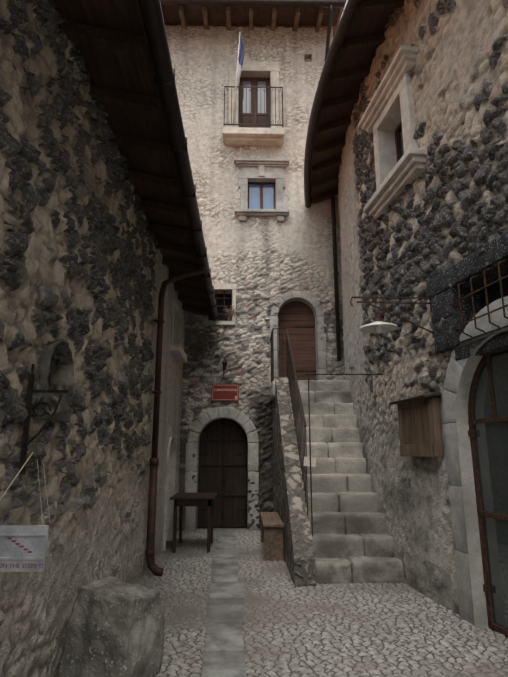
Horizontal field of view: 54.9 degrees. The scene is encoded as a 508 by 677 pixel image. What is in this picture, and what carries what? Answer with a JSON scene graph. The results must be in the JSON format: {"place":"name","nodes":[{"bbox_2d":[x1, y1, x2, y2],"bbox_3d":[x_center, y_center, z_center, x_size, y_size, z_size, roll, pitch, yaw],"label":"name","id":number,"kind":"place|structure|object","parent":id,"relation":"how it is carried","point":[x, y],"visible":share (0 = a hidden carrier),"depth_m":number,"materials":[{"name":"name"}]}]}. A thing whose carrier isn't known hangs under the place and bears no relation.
{"place":"outdoors","nodes":[
{"label":"outdoors","id":0,"kind":"place"},
{"bbox_2d":[165,25,344,530],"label":"tower wall","id":1,"kind":"structure","parent":0,"point":[264,264],"depth_m":11.10,"materials":[{"name":"beige stone"}]},
{"bbox_2d":[203,284,236,324],"bbox_3d":[-0.747,-0.740,10.735,0.720,0.940,0.140,0,-13,-1],"label":"window stone","id":2,"kind":"object","parent":1,"relation":"attached to","point":[225,286],"visible":0.6,"depth_m":10.68,"materials":[{"name":"white stone"}]},
{"bbox_2d":[208,290,231,319],"bbox_3d":[-0.751,-0.684,10.887,0.580,0.760,0.298,0,-13,-1],"label":"grille window","id":3,"kind":"structure","parent":2,"relation":"attached to","point":[223,300],"depth_m":11.01,"materials":[{"name":"metal"}]},
{"bbox_2d":[223,306,236,319],"bbox_3d":[-0.516,-0.553,10.606,0.306,0.344,0.127,0,-13,-1],"label":"dry plant on sill","id":4,"kind":"object","parent":2,"relation":"on","point":[229,314],"visible":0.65,"depth_m":10.62,"materials":[{"name":"brown plant"}]},
{"bbox_2d":[211,384,238,400],"bbox_3d":[-0.601,1.129,10.231,0.570,0.350,0.027,0,-13,-1],"label":"sign","id":5,"kind":"object","parent":1,"relation":"attached to","point":[226,395],"visible":1,"depth_m":10.22,"materials":[{"name":"red metal"}]},
{"bbox_2d":[222,358,227,378],"bbox_3d":[-0.615,0.629,10.279,0.120,0.448,0.217,0,-13,-1],"label":"wall lantern","id":6,"kind":"object","parent":1,"relation":"attached to","point":[224,362],"visible":1,"depth_m":10.21,"materials":[{"name":"metal"}]},
{"bbox_2d":[160,0,344,360],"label":"drainpipe","id":7,"kind":"object","parent":1,"relation":"attached to","point":[330,4],"visible":0.73,"depth_m":11.52,"materials":[{"name":"black metal"}]},
{"bbox_2d":[222,61,284,145],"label":"balcony","id":8,"kind":"structure","parent":1,"relation":"attached to","point":[237,135],"depth_m":11.71,"materials":[{"name":"beige stone"}]},
{"bbox_2d":[224,86,282,127],"bbox_3d":[-0.014,-5.404,11.639,1.394,1.135,0.307,0,-13,-1],"label":"balcony railing","id":9,"kind":"object","parent":8,"relation":"attached to","point":[268,124],"visible":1,"depth_m":11.52,"materials":[{"name":"black metal"}]},
{"bbox_2d":[233,32,243,126],"bbox_3d":[-0.363,-6.096,11.542,0.142,2.404,0.406,8,-15,-31],"label":"flag","id":10,"kind":"object","parent":9,"relation":"attached to","point":[240,58],"visible":0.94,"depth_m":11.58,"materials":[{"name":"blue fabric"}]},
{"bbox_2d":[164,0,346,37],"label":"tower roof","id":11,"kind":"structure","parent":1,"relation":"on","point":[334,28],"depth_m":12.68,"materials":[{"name":"brown wood"}]},
{"bbox_2d":[161,4,340,31],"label":"roof eaves","id":12,"kind":"object","parent":11,"relation":"attached to","point":[250,16],"visible":0.44,"depth_m":12.01,"materials":[{"name":"brown wood"}]},
{"bbox_2d":[196,54,317,529],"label":"tower opening reveals","id":13,"kind":"object","parent":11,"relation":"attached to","point":[263,74],"visible":0.46,"depth_m":10.87,"materials":[{"name":"grey stone"}]},
{"bbox_2d":[197,418,247,528],"bbox_3d":[-0.643,2.759,10.175,1.100,2.250,0.080,0,-13,-1],"label":"door","id":14,"kind":"structure","parent":13,"relation":"attached to","point":[223,454],"depth_m":10.17,"materials":[{"name":"brown wood"}]},
{"bbox_2d":[239,77,269,127],"bbox_3d":[0.009,-5.655,12.071,0.820,1.820,0.100,0,-13,-1],"label":"balcony door","id":15,"kind":"structure","parent":13,"relation":"attached to","point":[258,100],"depth_m":12.10,"materials":[{"name":"brown wood"}]},
{"bbox_2d":[278,301,316,380],"bbox_3d":[0.938,0.109,10.791,0.920,2.030,0.100,0,-13,-1],"label":"plank door","id":16,"kind":"structure","parent":13,"relation":"attached to","point":[296,319],"depth_m":10.79,"materials":[{"name":"brown wood"}]},
{"bbox_2d":[269,291,326,386],"bbox_3d":[0.939,-0.002,10.612,1.246,2.133,0.127,0,-13,-1],"label":"door surround","id":17,"kind":"object","parent":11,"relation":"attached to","point":[321,344],"visible":0.71,"depth_m":10.60,"materials":[{"name":"stone"}]},
{"bbox_2d":[234,158,289,221],"bbox_3d":[0.179,-3.419,11.312,1.290,1.520,0.260,0,-13,-1],"label":"window surround","id":18,"kind":"object","parent":1,"relation":"attached to","point":[261,168],"visible":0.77,"depth_m":11.35,"materials":[{"name":"grey stone"}]},
{"bbox_2d":[248,182,274,208],"bbox_3d":[0.175,-3.272,11.458,0.690,0.860,0.090,0,-13,-1],"label":"window","id":19,"kind":"structure","parent":18,"relation":"in","point":[261,195],"depth_m":11.47,"materials":[{"name":"blue glass"}]},
{"bbox_2d":[55,528,507,676],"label":"ground cobbles","id":20,"kind":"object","parent":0,"point":[289,629],"visible":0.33,"depth_m":4.37,"materials":[{"name":"grey stone"}]},
{"bbox_2d":[0,0,185,676],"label":"building wall","id":21,"kind":"structure","parent":20,"relation":"on","point":[84,272],"depth_m":3.57,"materials":[{"name":"grey stone"}]},
{"bbox_2d":[0,525,48,571],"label":"sign","id":22,"kind":"object","parent":21,"relation":"attached to","point":[20,545],"visible":1,"depth_m":2.50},
{"bbox_2d":[0,563,42,567],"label":"sign lettering","id":23,"kind":"object","parent":22,"relation":"attached to","point":[16,565],"visible":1,"depth_m":2.48},
{"bbox_2d":[0,452,49,523],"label":"sign hanger","id":24,"kind":"object","parent":21,"relation":"attached to","point":[39,483],"visible":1,"depth_m":2.62,"materials":[{"name":"grey metal"}]},
{"bbox_2d":[19,364,68,473],"bbox_3d":[-1.185,0.452,2.782,0.235,0.620,0.016,0,-13,-1],"label":"iron sign bracket","id":25,"kind":"object","parent":21,"relation":"attached to","point":[26,427],"visible":1,"depth_m":2.78,"materials":[{"name":"black metal"}]},
{"bbox_2d":[54,0,211,316],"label":"eave timber","id":26,"kind":"object","parent":21,"relation":"attached to","point":[110,38],"visible":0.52,"depth_m":4.35,"materials":[{"name":"brown wood"}]},
{"bbox_2d":[138,0,218,320],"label":"gutter","id":27,"kind":"object","parent":26,"relation":"attached to","point":[155,31],"visible":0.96,"depth_m":4.18,"materials":[{"name":"paint"}]},
{"bbox_2d":[145,265,205,575],"bbox_3d":[-1.058,0.918,6.763,0.814,4.320,0.222,7,-15,-27],"label":"downpipe","id":28,"kind":"object","parent":21,"relation":"attached to","point":[154,568],"visible":0.96,"depth_m":6.52,"materials":[{"name":"metal"}]},
{"bbox_2d":[32,307,180,550],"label":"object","id":29,"kind":"structure","parent":20,"relation":"on","point":[52,372],"depth_m":3.46,"materials":[{"name":"white stone"}]},
{"bbox_2d":[57,576,164,676],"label":"stone block","id":30,"kind":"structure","parent":20,"relation":"on","point":[114,626],"depth_m":3.32,"materials":[{"name":"grey stone"}]},
{"bbox_2d":[161,298,186,551],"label":"wall trim","id":31,"kind":"structure","parent":20,"relation":"on","point":[178,352],"depth_m":8.50,"materials":[{"name":"white stone"}]},
{"bbox_2d":[170,493,217,552],"bbox_3d":[-0.979,2.997,8.029,0.700,0.820,0.940,0,-13,-1],"label":"table","id":32,"kind":"object","parent":20,"relation":"on","point":[181,500],"visible":0.96,"depth_m":7.70,"materials":[{"name":"brown wood"}]},
{"bbox_2d":[185,407,258,530],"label":"cantina arch stones","id":33,"kind":"object","parent":20,"relation":"on","point":[244,421],"visible":0.83,"depth_m":9.95,"materials":[{"name":"grey stone"}]},
{"bbox_2d":[201,531,246,676],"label":"paving strip","id":34,"kind":"object","parent":20,"relation":"on","point":[223,654],"visible":0.96,"depth_m":4.56,"materials":[{"name":"grey stone"}]},
{"bbox_2d":[260,512,283,560],"bbox_3d":[0.268,3.084,7.693,0.300,0.500,1.490,0,-13,-1],"label":"wooden bench","id":35,"kind":"object","parent":20,"relation":"on","point":[272,525],"visible":1,"depth_m":7.02,"materials":[{"name":"brown wood"}]},
{"bbox_2d":[270,328,382,536],"bbox_3d":[0.598,1.277,8.206,1.009,3.501,3.927,5,-14,-20],"label":"iron stair railing","id":36,"kind":"object","parent":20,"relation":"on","point":[296,400],"visible":0.69,"depth_m":7.49,"materials":[{"name":"black metal"}]},
{"bbox_2d":[303,457,315,466],"bbox_3d":[0.740,1.634,6.481,0.172,0.136,0.004,0,-13,-1],"label":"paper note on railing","id":37,"kind":"object","parent":36,"relation":"attached to","point":[307,461],"visible":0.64,"depth_m":6.48,"materials":[{"name":"beige paper"}]},
{"bbox_2d":[270,380,403,583],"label":"stone stairs","id":38,"kind":"structure","parent":20,"relation":"on","point":[352,541],"depth_m":6.79,"materials":[{"name":"grey stone"}]},
{"bbox_2d":[338,0,507,615],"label":"building wall","id":39,"kind":"structure","parent":20,"relation":"on","point":[448,209],"depth_m":5.57,"materials":[{"name":"grey stone"}]},
{"bbox_2d":[347,333,353,368],"bbox_3d":[1.858,0.221,8.630,0.370,0.600,0.200,-1,-13,4],"label":"slit opening","id":40,"kind":"object","parent":39,"relation":"attached to","point":[350,353],"visible":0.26,"depth_m":8.56,"materials":[{"name":"grey stone"}]},
{"bbox_2d":[311,0,404,203],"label":"roof eaves","id":41,"kind":"object","parent":39,"relation":"on","point":[365,38],"visible":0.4,"depth_m":7.90,"materials":[{"name":"wood"}]},
{"bbox_2d":[304,0,360,207],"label":"gutter","id":42,"kind":"object","parent":41,"relation":"attached to","point":[348,14],"visible":1,"depth_m":7.51,"materials":[{"name":"paint"}]},
{"bbox_2d":[350,294,433,337],"bbox_3d":[1.571,-0.255,5.321,1.081,0.500,0.526,10,-16,-36],"label":"wall lamp","id":43,"kind":"object","parent":39,"relation":"attached to","point":[378,325],"visible":0.98,"depth_m":5.24,"materials":[{"name":"metal"}]},
{"bbox_2d":[358,45,426,218],"bbox_3d":[1.904,-2.589,6.457,0.502,1.582,1.492,2,-13,-8],"label":"window stone","id":44,"kind":"object","parent":39,"relation":"attached to","point":[390,107],"visible":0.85,"depth_m":6.33,"materials":[{"name":"white stone"}]},
{"bbox_2d":[395,122,403,162],"bbox_3d":[2.083,-2.520,6.469,0.080,1.070,0.770,2,-13,-8],"label":"casement window","id":45,"kind":"structure","parent":44,"relation":"attached to","point":[399,143],"depth_m":6.81,"materials":[{"name":"brown wood"}]},
{"bbox_2d":[389,393,443,456],"bbox_3d":[1.797,0.970,5.415,0.221,0.655,0.860,2,-13,-9],"label":"wooden box","id":46,"kind":"object","parent":39,"relation":"attached to","point":[420,428],"visible":1,"depth_m":5.26,"materials":[{"name":"brown wood"}]},
{"bbox_2d":[426,231,507,360],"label":"barred window basalt surround","id":47,"kind":"object","parent":39,"relation":"attached to","point":[474,264],"visible":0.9,"depth_m":4.83,"materials":[{"name":"black stone"}]},
{"bbox_2d":[449,259,507,337],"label":"window grate","id":48,"kind":"object","parent":47,"relation":"attached to","point":[493,291],"visible":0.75,"depth_m":4.57,"materials":[{"name":"black metal"}]},
{"bbox_2d":[442,296,507,625],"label":"door frame","id":49,"kind":"object","parent":39,"relation":"attached to","point":[455,368],"visible":0.62,"depth_m":4.67,"materials":[{"name":"grey stone"}]},
{"bbox_2d":[456,330,507,628],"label":"stone archway","id":50,"kind":"object","parent":39,"relation":"attached to","point":[472,530],"visible":0.59,"depth_m":4.55,"materials":[{"name":"grey stone"}]},
{"bbox_2d":[468,350,507,636],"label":"glass door","id":51,"kind":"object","parent":39,"relation":"attached to","point":[488,415],"visible":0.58,"depth_m":4.37,"materials":[{"name":"glass"}]},
{"bbox_2d":[272,377,315,585],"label":"stair side wall","id":52,"kind":"structure","parent":0,"point":[289,506],"depth_m":6.96,"materials":[{"name":"grey stone"}]}
]}

